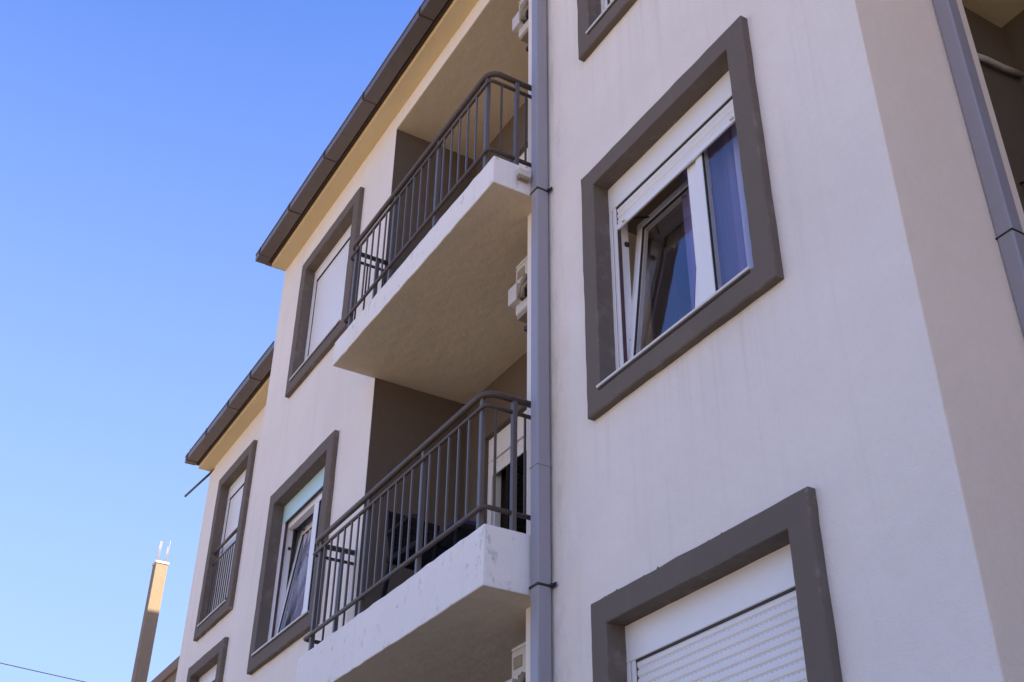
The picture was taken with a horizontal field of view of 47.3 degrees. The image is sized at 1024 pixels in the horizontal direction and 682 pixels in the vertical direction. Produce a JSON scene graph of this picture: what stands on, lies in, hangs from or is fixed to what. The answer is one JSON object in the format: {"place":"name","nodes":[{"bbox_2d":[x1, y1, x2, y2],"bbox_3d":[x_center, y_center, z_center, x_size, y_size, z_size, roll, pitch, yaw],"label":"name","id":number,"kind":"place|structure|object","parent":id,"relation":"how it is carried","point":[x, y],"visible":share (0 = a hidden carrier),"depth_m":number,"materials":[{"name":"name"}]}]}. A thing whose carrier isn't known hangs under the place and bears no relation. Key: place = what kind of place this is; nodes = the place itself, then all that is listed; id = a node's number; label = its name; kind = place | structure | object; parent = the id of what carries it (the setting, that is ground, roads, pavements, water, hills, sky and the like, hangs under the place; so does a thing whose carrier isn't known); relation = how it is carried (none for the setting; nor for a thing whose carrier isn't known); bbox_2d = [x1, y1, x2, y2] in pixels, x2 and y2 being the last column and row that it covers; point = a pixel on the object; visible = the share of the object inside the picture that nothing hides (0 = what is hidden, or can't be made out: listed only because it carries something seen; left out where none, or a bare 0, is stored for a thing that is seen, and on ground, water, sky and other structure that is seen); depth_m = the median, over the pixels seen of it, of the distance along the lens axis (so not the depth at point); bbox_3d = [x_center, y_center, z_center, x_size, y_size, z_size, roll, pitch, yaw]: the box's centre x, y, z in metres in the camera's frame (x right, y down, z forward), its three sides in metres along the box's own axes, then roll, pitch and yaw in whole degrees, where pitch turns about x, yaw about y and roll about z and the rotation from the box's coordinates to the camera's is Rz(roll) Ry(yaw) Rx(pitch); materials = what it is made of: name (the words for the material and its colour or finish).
{"place":"outdoors","nodes":[
{"label":"outdoors","id":0,"kind":"place"},
{"bbox_2d":[0,663,84,681],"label":"overhead cable","id":1,"kind":"object","parent":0,"point":[41,672],"visible":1,"depth_m":20.49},
{"bbox_2d":[0,0,423,681],"label":"sky","id":2,"kind":"structure","parent":0,"point":[150,150],"materials":[{"name":"blue"}]},
{"bbox_2d":[431,522,475,561],"bbox_3d":[-0.334,1.582,8.290,0.408,0.438,0.428,18,-37,-25],"label":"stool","id":3,"kind":"object","parent":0,"point":[457,535],"visible":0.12,"depth_m":8.31,"materials":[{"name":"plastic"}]},
{"bbox_2d":[439,517,484,532],"bbox_3d":[-0.332,1.373,8.427,0.300,0.058,0.300,18,-37,-25],"label":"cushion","id":4,"kind":"object","parent":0,"point":[471,522],"visible":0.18,"depth_m":8.31,"materials":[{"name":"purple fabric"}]},
{"label":"ground","id":5,"kind":"structure","parent":0,"visible":0},
{"bbox_2d":[131,541,170,681],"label":"concrete column","id":6,"kind":"structure","parent":5,"relation":"on","point":[149,626],"depth_m":19.65,"materials":[{"name":"concrete"}]},
{"bbox_2d":[151,656,179,681],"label":"neighbouring house","id":7,"kind":"structure","parent":5,"relation":"on","point":[168,673],"depth_m":33.04,"materials":[{"name":"beige paint"}]},
{"bbox_2d":[175,0,1023,681],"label":"apartment building","id":8,"kind":"structure","parent":5,"relation":"on","point":[795,452],"depth_m":6.90,"materials":[{"name":"paint"}]},
{"bbox_2d":[184,468,214,496],"bbox_3d":[-4.746,2.151,17.802,0.048,0.056,1.255,21,-38,-28],"label":"metal rod","id":9,"kind":"object","parent":8,"relation":"attached to","point":[197,484],"visible":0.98,"depth_m":17.82,"materials":[{"name":"metal"}]},
{"bbox_2d":[186,637,228,681],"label":"window","id":10,"kind":"structure","parent":8,"relation":"in","point":[210,667],"depth_m":14.57,"materials":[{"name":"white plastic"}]},
{"bbox_2d":[193,440,257,641],"bbox_3d":[-3.715,2.679,15.603,0.311,2.355,1.451,18,-37,-25],"label":"window","id":11,"kind":"structure","parent":8,"relation":"in","point":[217,597],"depth_m":15.64,"materials":[{"name":"white plastic"}]},
{"bbox_2d":[247,430,339,674],"bbox_3d":[-2.044,2.156,11.677,0.402,1.963,1.786,18,-37,-25],"label":"window","id":12,"kind":"structure","parent":8,"relation":"in","point":[309,490],"depth_m":11.96,"materials":[{"name":"white plastic"}]},
{"bbox_2d":[284,513,313,627],"bbox_3d":[-2.229,2.576,12.158,0.060,1.650,1.200,18,-37,-25],"label":"curtain","id":13,"kind":"object","parent":8,"relation":"hanging from","point":[296,607],"visible":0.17,"depth_m":12.16,"materials":[{"name":"fabric"}]},
{"bbox_2d":[285,187,364,397],"bbox_3d":[-2.043,-0.510,13.368,0.311,1.886,1.750,18,-37,-25],"label":"window","id":14,"kind":"structure","parent":8,"relation":"in","point":[324,296],"depth_m":13.56,"materials":[{"name":"white plastic"}]},
{"bbox_2d":[381,511,449,597],"bbox_3d":[-0.609,1.633,8.770,0.584,0.874,0.633,22,-38,-29],"label":"garden chair","id":15,"kind":"object","parent":8,"relation":"on","point":[427,555],"visible":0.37,"depth_m":8.85,"materials":[{"name":"plastic"}]},
{"bbox_2d":[303,390,530,650],"bbox_3d":[-0.779,1.495,8.698,0.412,1.026,3.048,18,-37,-25],"label":"balcony railing","id":16,"kind":"object","parent":8,"relation":"on","point":[369,510],"visible":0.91,"depth_m":8.31,"materials":[{"name":"metal"}]},
{"bbox_2d":[343,71,531,326],"bbox_3d":[-0.712,-1.067,10.260,0.440,1.026,2.833,18,-37,-25],"label":"balcony railing","id":17,"kind":"object","parent":8,"relation":"on","point":[438,141],"visible":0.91,"depth_m":9.93,"materials":[{"name":"metal"}]},
{"bbox_2d":[487,410,526,533],"bbox_3d":[0.495,1.575,9.881,0.763,2.186,1.610,18,-37,-25],"label":"balcony door","id":18,"kind":"structure","parent":8,"relation":"in","point":[503,437],"depth_m":10.49,"materials":[{"name":"white plastic"}]},
{"bbox_2d":[506,641,525,681],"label":"air conditioner","id":19,"kind":"object","parent":8,"relation":"attached to","point":[519,663],"visible":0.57,"depth_m":7.40,"materials":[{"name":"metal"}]},
{"bbox_2d":[508,255,527,331],"bbox_3d":[0.418,-0.217,9.021,0.857,0.820,0.418,18,-37,-25],"label":"air conditioner","id":20,"kind":"object","parent":8,"relation":"attached to","point":[517,295],"visible":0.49,"depth_m":8.95,"materials":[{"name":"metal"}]},
{"bbox_2d":[512,0,528,51],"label":"air conditioner","id":21,"kind":"object","parent":8,"relation":"attached to","point":[520,22],"visible":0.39,"depth_m":10.60,"materials":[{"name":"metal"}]},
{"bbox_2d":[516,167,530,182],"bbox_3d":[0.086,-1.248,8.821,0.110,0.085,0.049,18,-37,-25],"label":"junction box","id":22,"kind":"object","parent":8,"relation":"attached to","point":[523,175],"visible":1,"depth_m":8.80,"materials":[{"name":"plastic"}]},
{"bbox_2d":[519,148,527,168],"bbox_3d":[0.278,-1.123,11.460,0.183,2.186,1.610,18,-37,-25],"label":"balcony door","id":23,"kind":"structure","parent":8,"relation":"in","point":[522,156],"depth_m":12.10,"materials":[{"name":"white plastic"}]},
{"bbox_2d":[577,0,636,61],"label":"window","id":24,"kind":"structure","parent":8,"relation":"in","point":[596,18],"depth_m":8.80,"materials":[{"name":"grey paint"}]},
{"bbox_2d":[581,15,783,420],"bbox_3d":[1.068,-0.682,7.159,0.399,1.932,1.745,18,-37,-25],"label":"window","id":25,"kind":"structure","parent":8,"relation":"in","point":[718,91],"depth_m":7.25,"materials":[{"name":"grey paint"}]},
{"bbox_2d":[680,126,746,309],"bbox_3d":[1.255,-0.624,7.120,0.056,1.600,0.600,18,-37,-25],"label":"curtain","id":26,"kind":"object","parent":8,"relation":"hanging from","point":[729,226],"visible":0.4,"depth_m":7.19,"materials":[{"name":"blue fabric"}]},
{"bbox_2d":[591,486,842,681],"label":"window","id":27,"kind":"structure","parent":8,"relation":"in","point":[751,602],"depth_m":5.63,"materials":[{"name":"white plastic"}]},
{"bbox_2d":[731,123,753,267],"bbox_3d":[1.431,-0.819,6.817,0.058,1.600,0.320,18,-37,-25],"label":"window frame","id":28,"kind":"object","parent":8,"relation":"hanging from","point":[747,240],"visible":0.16,"depth_m":6.93,"materials":[{"name":"white plastic"}]},
{"bbox_2d":[977,53,1023,77],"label":"drain hose","id":29,"kind":"object","parent":8,"relation":"attached to","point":[1000,66],"visible":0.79,"depth_m":6.99,"materials":[{"name":"grey plastic"}]}
]}

